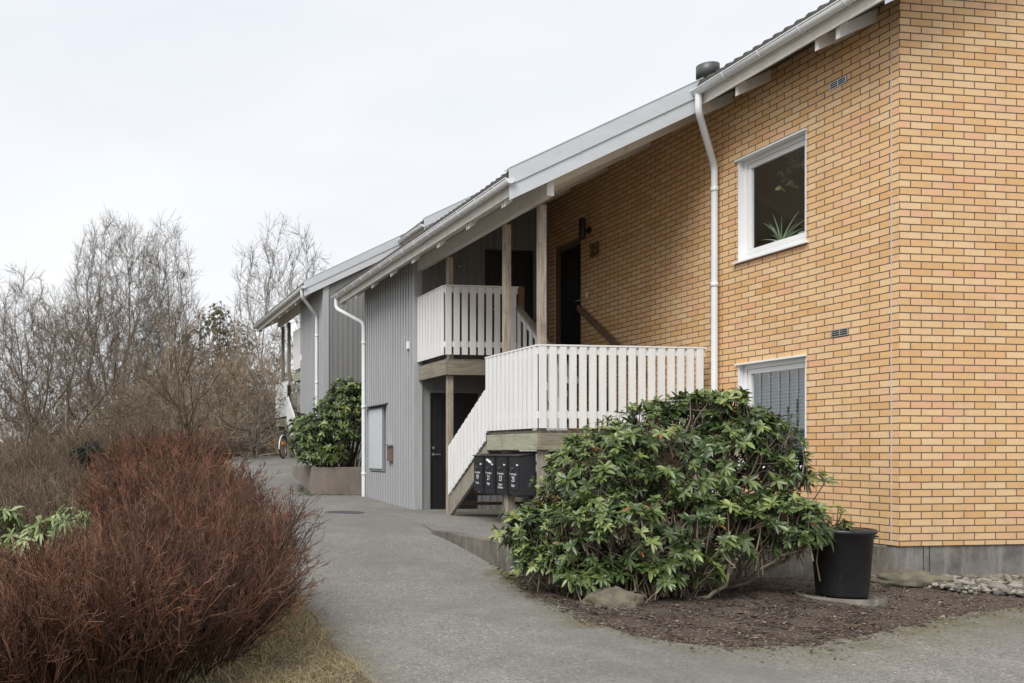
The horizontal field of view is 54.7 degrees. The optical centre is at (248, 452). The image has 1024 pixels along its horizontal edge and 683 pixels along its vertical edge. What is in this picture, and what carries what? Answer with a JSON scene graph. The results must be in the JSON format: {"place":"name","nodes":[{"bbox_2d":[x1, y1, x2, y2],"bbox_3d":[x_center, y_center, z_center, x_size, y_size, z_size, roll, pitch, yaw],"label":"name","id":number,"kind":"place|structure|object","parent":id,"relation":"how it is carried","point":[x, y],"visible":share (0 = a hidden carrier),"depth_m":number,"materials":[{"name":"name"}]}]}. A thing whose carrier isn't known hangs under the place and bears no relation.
{"place":"outdoors","nodes":[
{"label":"outdoors","id":0,"kind":"place"},
{"bbox_2d":[0,0,829,448],"label":"sky","id":1,"kind":"structure","parent":0,"point":[360,122],"materials":[{"name":"white"}]},
{"bbox_2d":[2,465,1023,682],"bbox_3d":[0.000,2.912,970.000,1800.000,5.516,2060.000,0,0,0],"label":"ground","id":2,"kind":"structure","parent":0,"point":[289,664],"depth_m":5.98,"materials":[{"name":"brown soil"}]},
{"bbox_2d":[0,421,22,459],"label":"bare shrub","id":3,"kind":"object","parent":2,"relation":"on","point":[3,438],"visible":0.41,"depth_m":34.12,"materials":[{"name":"brown plant"}]},
{"bbox_2d":[0,291,43,442],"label":"bare tree","id":4,"kind":"object","parent":2,"relation":"on","point":[17,330],"visible":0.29,"depth_m":36.13,"materials":[{"name":"brown plant"}]},
{"bbox_2d":[0,392,59,455],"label":"bare shrub","id":5,"kind":"object","parent":2,"relation":"on","point":[5,426],"visible":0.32,"depth_m":34.75,"materials":[{"name":"brown plant"}]},
{"bbox_2d":[0,377,73,450],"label":"bare shrub","id":6,"kind":"object","parent":2,"relation":"on","point":[26,416],"visible":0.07,"depth_m":39.67,"materials":[{"name":"brown plant"}]},
{"bbox_2d":[0,264,78,451],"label":"bare tree","id":7,"kind":"object","parent":2,"relation":"on","point":[14,365],"visible":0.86,"depth_m":32.99,"materials":[{"name":"brown plant"}]},
{"bbox_2d":[0,368,90,455],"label":"bare shrub","id":8,"kind":"object","parent":2,"relation":"on","point":[44,424],"visible":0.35,"depth_m":35.02,"materials":[{"name":"brown plant"}]},
{"bbox_2d":[27,423,70,456],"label":"bare shrub","id":9,"kind":"object","parent":2,"relation":"on","point":[51,438],"visible":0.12,"depth_m":31.22,"materials":[{"name":"brown plant"}]},
{"bbox_2d":[0,504,100,558],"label":"rhododendron bush","id":10,"kind":"object","parent":2,"relation":"on","point":[28,529],"visible":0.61,"depth_m":8.37,"materials":[{"name":"green plant"}]},
{"bbox_2d":[11,389,90,444],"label":"bare shrub","id":11,"kind":"object","parent":2,"relation":"on","point":[52,415],"visible":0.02,"depth_m":50.51,"materials":[{"name":"brown plant"}]},
{"bbox_2d":[0,283,107,452],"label":"bare tree","id":12,"kind":"object","parent":2,"relation":"on","point":[54,367],"visible":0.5,"depth_m":35.76,"materials":[{"name":"brown plant"}]},
{"bbox_2d":[17,387,92,448],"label":"bare shrub","id":13,"kind":"object","parent":2,"relation":"on","point":[60,421],"visible":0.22,"depth_m":36.73,"materials":[{"name":"brown plant"}]},
{"bbox_2d":[56,422,91,457],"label":"bare shrub","id":14,"kind":"object","parent":2,"relation":"on","point":[68,433],"visible":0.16,"depth_m":30.55,"materials":[{"name":"brown plant"}]},
{"bbox_2d":[70,439,108,481],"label":"yew shrub","id":15,"kind":"object","parent":2,"relation":"on","point":[83,449],"visible":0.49,"depth_m":23.86,"materials":[{"name":"green plant"}]},
{"bbox_2d":[55,374,136,439],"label":"bare shrub","id":16,"kind":"object","parent":2,"relation":"on","point":[92,412],"visible":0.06,"depth_m":41.69,"materials":[{"name":"brown plant"}]},
{"bbox_2d":[21,290,174,440],"bbox_3d":[-4.981,-2.110,31.054,5.167,6.938,4.278,0,0,-14],"label":"bare tree","id":17,"kind":"object","parent":2,"relation":"on","point":[87,384],"visible":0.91,"depth_m":30.75,"materials":[{"name":"brown plant"}]},
{"bbox_2d":[78,401,127,440],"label":"bare shrub","id":18,"kind":"object","parent":2,"relation":"on","point":[104,422],"visible":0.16,"depth_m":34.31,"materials":[{"name":"brown plant"}]},
{"bbox_2d":[60,351,152,442],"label":"bare shrub","id":19,"kind":"object","parent":2,"relation":"on","point":[81,385],"visible":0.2,"depth_m":37.79,"materials":[{"name":"brown plant"}]},
{"bbox_2d":[0,402,215,554],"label":"brambles","id":20,"kind":"object","parent":2,"relation":"on","point":[36,484],"visible":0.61,"depth_m":22.39,"materials":[{"name":"brown plant"}]},
{"bbox_2d":[73,399,146,446],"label":"bare shrub","id":21,"kind":"object","parent":2,"relation":"on","point":[94,416],"visible":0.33,"depth_m":31.11,"materials":[{"name":"brown plant"}]},
{"bbox_2d":[23,203,199,427],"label":"bare tree","id":22,"kind":"object","parent":2,"relation":"on","point":[114,292],"visible":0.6,"depth_m":43.31,"materials":[{"name":"grey plant"}]},
{"bbox_2d":[87,349,172,433],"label":"bare shrub","id":23,"kind":"object","parent":2,"relation":"on","point":[127,388],"visible":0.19,"depth_m":40.22,"materials":[{"name":"brown plant"}]},
{"bbox_2d":[93,372,172,434],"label":"bare shrub","id":24,"kind":"object","parent":2,"relation":"on","point":[146,391],"visible":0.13,"depth_m":36.74,"materials":[{"name":"brown plant"}]},
{"bbox_2d":[111,390,170,439],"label":"bare shrub","id":25,"kind":"object","parent":2,"relation":"on","point":[151,410],"visible":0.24,"depth_m":31.85,"materials":[{"name":"brown plant"}]},
{"bbox_2d":[119,407,173,433],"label":"bare shrub","id":26,"kind":"object","parent":2,"relation":"on","point":[143,421],"visible":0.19,"depth_m":31.70,"materials":[{"name":"brown plant"}]},
{"bbox_2d":[115,352,186,425],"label":"bare shrub","id":27,"kind":"object","parent":2,"relation":"on","point":[158,387],"visible":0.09,"depth_m":42.50,"materials":[{"name":"brown plant"}]},
{"bbox_2d":[103,363,208,440],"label":"bare shrub","id":28,"kind":"object","parent":2,"relation":"on","point":[153,404],"visible":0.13,"depth_m":35.98,"materials":[{"name":"brown plant"}]},
{"bbox_2d":[108,354,212,427],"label":"bare shrub","id":29,"kind":"object","parent":2,"relation":"on","point":[157,383],"visible":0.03,"depth_m":43.55,"materials":[{"name":"brown plant"}]},
{"bbox_2d":[93,453,232,495],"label":"verge grass","id":30,"kind":"structure","parent":2,"relation":"on","point":[222,465],"depth_m":25.11,"materials":[{"name":"brown plant"}]},
{"bbox_2d":[72,417,255,488],"bbox_3d":[-1.620,0.268,17.892,3.679,1.919,9.011,0,0,0],"label":"red stemmed shrub","id":31,"kind":"object","parent":2,"relation":"on","point":[150,445],"visible":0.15,"depth_m":15.91,"materials":[{"name":"brown plant"}]},
{"bbox_2d":[29,405,299,460],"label":"undergrowth","id":32,"kind":"object","parent":2,"relation":"on","point":[237,453],"visible":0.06,"depth_m":31.44,"materials":[{"name":"brown plant"}]},
{"bbox_2d":[0,459,329,682],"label":"red stemmed shrub","id":33,"kind":"object","parent":2,"relation":"on","point":[157,585],"visible":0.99,"depth_m":5.48,"materials":[{"name":"brown plant"}]},
{"bbox_2d":[119,207,224,390],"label":"bare tree","id":34,"kind":"object","parent":2,"relation":"on","point":[177,276],"visible":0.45,"depth_m":45.70,"materials":[{"name":"brown plant"}]},
{"bbox_2d":[118,297,225,431],"bbox_3d":[-3.023,-2.441,35.846,4.215,6.681,4.528,0,0,-3],"label":"bare shrub","id":35,"kind":"object","parent":2,"relation":"on","point":[166,346],"visible":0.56,"depth_m":35.40,"materials":[{"name":"brown plant"}]},
{"bbox_2d":[65,437,280,530],"bbox_3d":[-0.990,0.552,11.549,2.802,1.535,6.376,0,0,0],"label":"red stemmed shrub","id":36,"kind":"object","parent":2,"relation":"on","point":[130,479],"visible":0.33,"depth_m":10.50,"materials":[{"name":"brown plant"}]},
{"bbox_2d":[115,292,234,440],"bbox_3d":[-2.146,-2.016,26.478,3.270,5.249,3.600,0,0,23],"label":"bare tree","id":37,"kind":"object","parent":2,"relation":"on","point":[183,410],"visible":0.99,"depth_m":26.56,"materials":[{"name":"brown plant"}]},
{"bbox_2d":[144,394,208,436],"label":"bare shrub","id":38,"kind":"object","parent":2,"relation":"on","point":[166,417],"visible":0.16,"depth_m":31.42,"materials":[{"name":"brown plant"}]},
{"bbox_2d":[143,376,212,425],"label":"bare shrub","id":39,"kind":"object","parent":2,"relation":"on","point":[186,403],"visible":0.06,"depth_m":37.45,"materials":[{"name":"brown plant"}]},
{"bbox_2d":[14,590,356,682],"bbox_3d":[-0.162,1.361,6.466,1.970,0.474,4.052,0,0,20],"label":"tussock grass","id":40,"kind":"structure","parent":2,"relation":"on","point":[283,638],"depth_m":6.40,"materials":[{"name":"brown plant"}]},
{"bbox_2d":[154,393,228,443],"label":"bare shrub","id":41,"kind":"object","parent":2,"relation":"on","point":[194,418],"visible":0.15,"depth_m":30.29,"materials":[{"name":"brown plant"}]},
{"bbox_2d":[162,368,265,457],"bbox_3d":[-0.830,-1.116,29.112,3.321,2.934,2.635,0,0,-33],"label":"bare shrub","id":42,"kind":"object","parent":2,"relation":"on","point":[221,427],"visible":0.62,"depth_m":29.08,"materials":[{"name":"brown plant"}]},
{"bbox_2d":[177,317,254,387],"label":"bare shrub","id":43,"kind":"object","parent":2,"relation":"on","point":[223,342],"visible":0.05,"depth_m":50.40,"materials":[{"name":"brown plant"}]},
{"bbox_2d":[178,301,259,419],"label":"evergreen tree","id":44,"kind":"object","parent":2,"relation":"on","point":[215,327],"visible":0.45,"depth_m":46.77,"materials":[{"name":"green plant"}]},
{"bbox_2d":[169,308,271,419],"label":"bare shrub","id":45,"kind":"object","parent":2,"relation":"on","point":[239,337],"visible":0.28,"depth_m":41.82,"materials":[{"name":"brown plant"}]},
{"bbox_2d":[168,330,279,437],"bbox_3d":[-0.899,-2.059,35.412,4.632,5.114,4.384,0,0,-44],"label":"bare shrub","id":46,"kind":"object","parent":2,"relation":"on","point":[224,381],"visible":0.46,"depth_m":35.10,"materials":[{"name":"brown plant"}]},
{"bbox_2d":[179,344,269,451],"bbox_3d":[-0.892,-1.788,35.286,3.909,4.560,4.130,0,0,-33],"label":"bare shrub","id":47,"kind":"object","parent":2,"relation":"on","point":[225,399],"visible":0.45,"depth_m":34.95,"materials":[{"name":"brown plant"}]},
{"bbox_2d":[72,593,382,682],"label":"dry grass","id":48,"kind":"structure","parent":2,"relation":"on","point":[311,664],"depth_m":5.99,"materials":[{"name":"brown plant"}]},
{"bbox_2d":[200,395,254,451],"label":"bare shrub","id":49,"kind":"object","parent":2,"relation":"on","point":[228,420],"visible":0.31,"depth_m":32.30,"materials":[{"name":"brown plant"}]},
{"bbox_2d":[173,337,299,456],"bbox_3d":[0.158,-1.164,29.521,4.331,4.869,3.991,0,0,-36],"label":"bare tree","id":50,"kind":"object","parent":2,"relation":"on","point":[257,442],"visible":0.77,"depth_m":28.91,"materials":[{"name":"brown plant"}]},
{"bbox_2d":[200,331,286,428],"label":"bare shrub","id":51,"kind":"object","parent":2,"relation":"on","point":[231,358],"visible":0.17,"depth_m":41.01,"materials":[{"name":"brown plant"}]},
{"bbox_2d":[212,397,277,455],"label":"bare shrub","id":52,"kind":"object","parent":2,"relation":"on","point":[241,422],"visible":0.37,"depth_m":32.06,"materials":[{"name":"brown plant"}]},
{"bbox_2d":[217,375,285,443],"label":"bare shrub","id":53,"kind":"object","parent":2,"relation":"on","point":[254,411],"visible":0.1,"depth_m":36.77,"materials":[{"name":"brown plant"}]},
{"bbox_2d":[228,334,299,455],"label":"bare shrub","id":54,"kind":"object","parent":2,"relation":"on","point":[275,376],"visible":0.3,"depth_m":37.30,"materials":[{"name":"brown plant"}]},
{"bbox_2d":[231,346,299,455],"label":"bare shrub","id":55,"kind":"object","parent":2,"relation":"on","point":[269,423],"visible":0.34,"depth_m":35.41,"materials":[{"name":"brown plant"}]},
{"bbox_2d":[249,381,296,455],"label":"bare shrub","id":56,"kind":"object","parent":2,"relation":"on","point":[269,406],"visible":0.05,"depth_m":41.88,"materials":[{"name":"brown plant"}]},
{"bbox_2d":[215,213,331,401],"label":"bare tree","id":57,"kind":"object","parent":2,"relation":"on","point":[267,298],"visible":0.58,"depth_m":45.63,"materials":[{"name":"brown plant"}]},
{"bbox_2d":[275,322,299,459],"bbox_3d":[2.425,-1.685,28.466,2.490,4.670,4.204,0,0,-9],"label":"outdoor staircase","id":58,"kind":"structure","parent":2,"relation":"on","point":[288,413],"depth_m":28.79,"materials":[{"name":"white paint"}]},
{"bbox_2d":[292,465,361,493],"bbox_3d":[2.350,0.960,21.661,2.500,1.280,3.320,0,0,0],"label":"concrete planter","id":59,"kind":"object","parent":2,"relation":"on","point":[313,479],"visible":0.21,"depth_m":20.07,"materials":[{"name":"concrete"}]},
{"bbox_2d":[286,376,361,467],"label":"rhododendron bush","id":60,"kind":"object","parent":59,"relation":"in","point":[340,405],"visible":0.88,"depth_m":20.34,"materials":[{"name":"green plant"}]},
{"bbox_2d":[253,194,474,464],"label":"terraced house","id":61,"kind":"structure","parent":2,"relation":"on","point":[330,343],"depth_m":23.60,"materials":[{"name":"grey painted wood cladding"},{"name":"concrete"},{"name":"dark tile"}]},
{"bbox_2d":[582,586,644,609],"bbox_3d":[3.107,1.262,7.921,0.521,0.255,0.358,0,0,6],"label":"boulder","id":62,"kind":"object","parent":2,"relation":"on","point":[612,598],"visible":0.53,"depth_m":7.83,"materials":[{"name":"grey stone"}]},
{"bbox_2d":[431,529,887,577],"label":"retaining kerb","id":63,"kind":"structure","parent":2,"relation":"on","point":[484,548],"depth_m":9.63,"materials":[{"name":"concrete"}]},
{"bbox_2d":[331,0,1023,575],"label":"terraced house","id":64,"kind":"structure","parent":2,"relation":"on","point":[867,326],"depth_m":10.46,"materials":[{"name":"yellow brick"}]},
{"bbox_2d":[427,390,480,508],"bbox_3d":[3.688,-0.045,16.679,1.000,2.130,0.101,0,0,-9],"label":"door","id":65,"kind":"structure","parent":64,"relation":"in","point":[464,401],"depth_m":16.66,"materials":[{"name":"wood"}]},
{"bbox_2d":[485,249,532,356],"bbox_3d":[4.710,-2.625,16.836,0.910,2.050,0.101,0,0,-9],"label":"door","id":66,"kind":"structure","parent":64,"relation":"in","point":[493,258],"depth_m":16.86,"materials":[{"name":"metal"}]},
{"bbox_2d":[556,239,580,360],"bbox_3d":[5.652,-2.630,16.292,0.121,2.060,0.960,0,0,-9],"label":"door","id":67,"kind":"structure","parent":64,"relation":"in","point":[568,256],"depth_m":16.38,"materials":[{"name":"wood"}]},
{"bbox_2d":[579,218,591,239],"bbox_3d":[5.598,-3.720,15.495,0.190,0.340,0.110,0,0,-9],"label":"wall lamp","id":68,"kind":"object","parent":64,"relation":"attached to","point":[582,229],"visible":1,"depth_m":15.45,"materials":[{"name":"black metal"}]},
{"bbox_2d":[589,241,597,257],"bbox_3d":[5.689,-3.344,15.332,0.024,0.223,0.246,0,0,-9],"label":"house number","id":69,"kind":"object","parent":64,"relation":"attached to","point":[593,246],"visible":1,"depth_m":15.32,"materials":[{"name":"black metal"}]},
{"bbox_2d":[732,128,807,264],"bbox_3d":[6.378,-3.064,11.317,0.185,1.327,1.255,0,0,-9],"label":"window","id":70,"kind":"structure","parent":64,"relation":"in","point":[797,140],"depth_m":11.72,"materials":[{"name":"white wood"}]},
{"bbox_2d":[734,354,807,469],"bbox_3d":[6.491,-0.454,11.325,0.410,1.347,1.275,0,0,-9],"label":"window","id":71,"kind":"structure","parent":64,"relation":"in","point":[779,384],"depth_m":11.36,"materials":[{"name":"white glass"}]},
{"bbox_2d":[764,210,803,241],"bbox_3d":[6.609,-2.724,11.479,0.439,0.499,0.634,0,0,15],"label":"potted aloe","id":72,"kind":"object","parent":64,"relation":"on","point":[778,236],"visible":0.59,"depth_m":11.44,"materials":[{"name":"plant"}]},
{"bbox_2d":[775,148,804,191],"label":"hanging plant","id":73,"kind":"object","parent":64,"relation":"hanging from","point":[791,183],"visible":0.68,"depth_m":11.49,"materials":[{"name":"green plant"}]},
{"bbox_2d":[490,573,1023,662],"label":"planting bed","id":74,"kind":"object","parent":2,"relation":"on","point":[819,612],"visible":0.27,"depth_m":7.71,"materials":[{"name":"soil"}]},
{"bbox_2d":[489,386,855,602],"bbox_3d":[3.871,0.395,8.773,3.089,2.043,2.102,0,0,0],"label":"rhododendron bush","id":75,"kind":"object","parent":74,"relation":"on","point":[744,527],"visible":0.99,"depth_m":8.40,"materials":[{"name":"green plant"}]},
{"bbox_2d":[500,574,1022,662],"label":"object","id":76,"kind":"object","parent":74,"relation":"on","point":[791,615],"depth_m":7.65,"materials":[{"name":"brown soil"}]},
{"bbox_2d":[794,588,887,606],"bbox_3d":[5.310,1.310,8.360,0.720,0.080,0.720,0,0,0],"label":"concrete ring","id":77,"kind":"object","parent":74,"relation":"on","point":[876,599],"visible":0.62,"depth_m":8.09,"materials":[{"name":"grey concrete"}]},
{"bbox_2d":[811,525,878,598],"bbox_3d":[5.330,0.967,8.360,0.536,0.636,0.536,0,0,38],"label":"large black plant pot","id":78,"kind":"object","parent":77,"relation":"on","point":[845,567],"visible":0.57,"depth_m":8.17,"materials":[{"name":"black plastic"}]},
{"bbox_2d":[870,568,953,587],"bbox_3d":[6.423,1.220,9.009,0.782,0.180,0.498,0,0,0],"label":"flat rock","id":79,"kind":"object","parent":74,"relation":"on","point":[902,578],"visible":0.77,"depth_m":8.89,"materials":[{"name":"grey stone"}]},
{"bbox_2d":[923,572,1023,597],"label":"pebbles","id":80,"kind":"object","parent":74,"relation":"on","point":[997,584],"visible":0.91,"depth_m":8.74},
{"bbox_2d":[397,509,795,543],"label":"forecourt","id":81,"kind":"structure","parent":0,"point":[479,522],"depth_m":13.47,"materials":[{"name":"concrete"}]},
{"bbox_2d":[480,491,528,526],"bbox_3d":[3.550,0.834,12.955,0.110,0.533,1.480,0,0,-9],"label":"mailbox stand","id":82,"kind":"object","parent":81,"relation":"on","point":[509,502],"visible":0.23,"depth_m":12.70,"materials":[{"name":"brown wood"}]},
{"bbox_2d":[472,453,494,491],"bbox_3d":[3.435,0.286,13.522,0.255,0.558,0.359,0,0,-9],"label":"mailbox","id":83,"kind":"object","parent":82,"relation":"on","point":[479,472],"visible":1,"depth_m":13.44,"materials":[{"name":"black metal"}]},
{"bbox_2d":[474,465,481,486],"bbox_3d":[3.334,0.340,13.496,0.010,0.320,0.275,0,0,-9],"label":"front door","id":84,"kind":"structure","parent":83,"relation":"in","point":[479,479],"depth_m":13.47,"materials":[{"name":"black metal"}]},
{"bbox_2d":[483,453,506,492],"bbox_3d":[3.496,0.286,13.126,0.255,0.558,0.359,0,0,-9],"label":"mailbox","id":85,"kind":"object","parent":82,"relation":"on","point":[491,473],"visible":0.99,"depth_m":13.05,"materials":[{"name":"black metal"}]},
{"bbox_2d":[485,465,493,487],"bbox_3d":[3.395,0.340,13.101,0.010,0.320,0.275,0,0,-9],"label":"front door","id":86,"kind":"structure","parent":85,"relation":"in","point":[490,477],"depth_m":13.09,"materials":[{"name":"black metal"}]},
{"bbox_2d":[495,453,519,493],"bbox_3d":[3.556,0.286,12.731,0.255,0.558,0.359,0,0,-9],"label":"mailbox","id":87,"kind":"object","parent":82,"relation":"on","point":[502,473],"visible":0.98,"depth_m":12.65,"materials":[{"name":"black metal"}]},
{"bbox_2d":[497,465,505,488],"bbox_3d":[3.455,0.340,12.705,0.010,0.320,0.275,0,0,-9],"label":"front door","id":88,"kind":"structure","parent":87,"relation":"in","point":[503,468],"depth_m":12.69,"materials":[{"name":"black metal"}]},
{"bbox_2d":[507,453,535,495],"bbox_3d":[3.617,0.286,12.335,0.255,0.558,0.359,0,0,-9],"label":"mailbox","id":89,"kind":"object","parent":82,"relation":"on","point":[522,469],"visible":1,"depth_m":12.18,"materials":[{"name":"black plastic"}]},
{"bbox_2d":[509,466,518,490],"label":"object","id":90,"kind":"structure","parent":89,"relation":"in","point":[515,470],"depth_m":12.29,"materials":[{"name":"black metal"}]},
{"bbox_2d":[417,204,705,524],"bbox_3d":[4.579,-0.885,14.421,2.490,4.670,4.674,0,0,-9],"label":"outdoor staircase","id":91,"kind":"structure","parent":81,"relation":"on","point":[516,372],"depth_m":12.95,"materials":[{"name":"white paint"}]},
{"bbox_2d":[230,456,1023,682],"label":"road","id":92,"kind":"structure","parent":0,"point":[414,600],"depth_m":6.79,"materials":[{"name":"grey asphalt"}]},
{"bbox_2d":[277,425,294,458],"bbox_3d":[1.280,-0.321,28.752,0.432,1.044,1.768,0,0,30],"label":"bicycle","id":93,"kind":"object","parent":92,"relation":"on","point":[283,436],"visible":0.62,"depth_m":28.35,"materials":[{"name":"metal"}]},
{"bbox_2d":[325,511,363,513],"bbox_3d":[1.620,1.014,15.700,0.670,0.014,0.670,0,0,0],"label":"drain cover","id":94,"kind":"object","parent":92,"relation":"on","point":[345,512],"visible":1,"depth_m":15.67,"materials":[{"name":"grey metal"}]},
{"bbox_2d":[275,483,553,602],"bbox_3d":[1.698,0.960,15.420,3.263,0.711,14.683,0,0,0],"label":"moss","id":95,"kind":"object","parent":92,"relation":"on","point":[301,488],"visible":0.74,"depth_m":9.73,"materials":[{"name":"green plant"}]}
]}

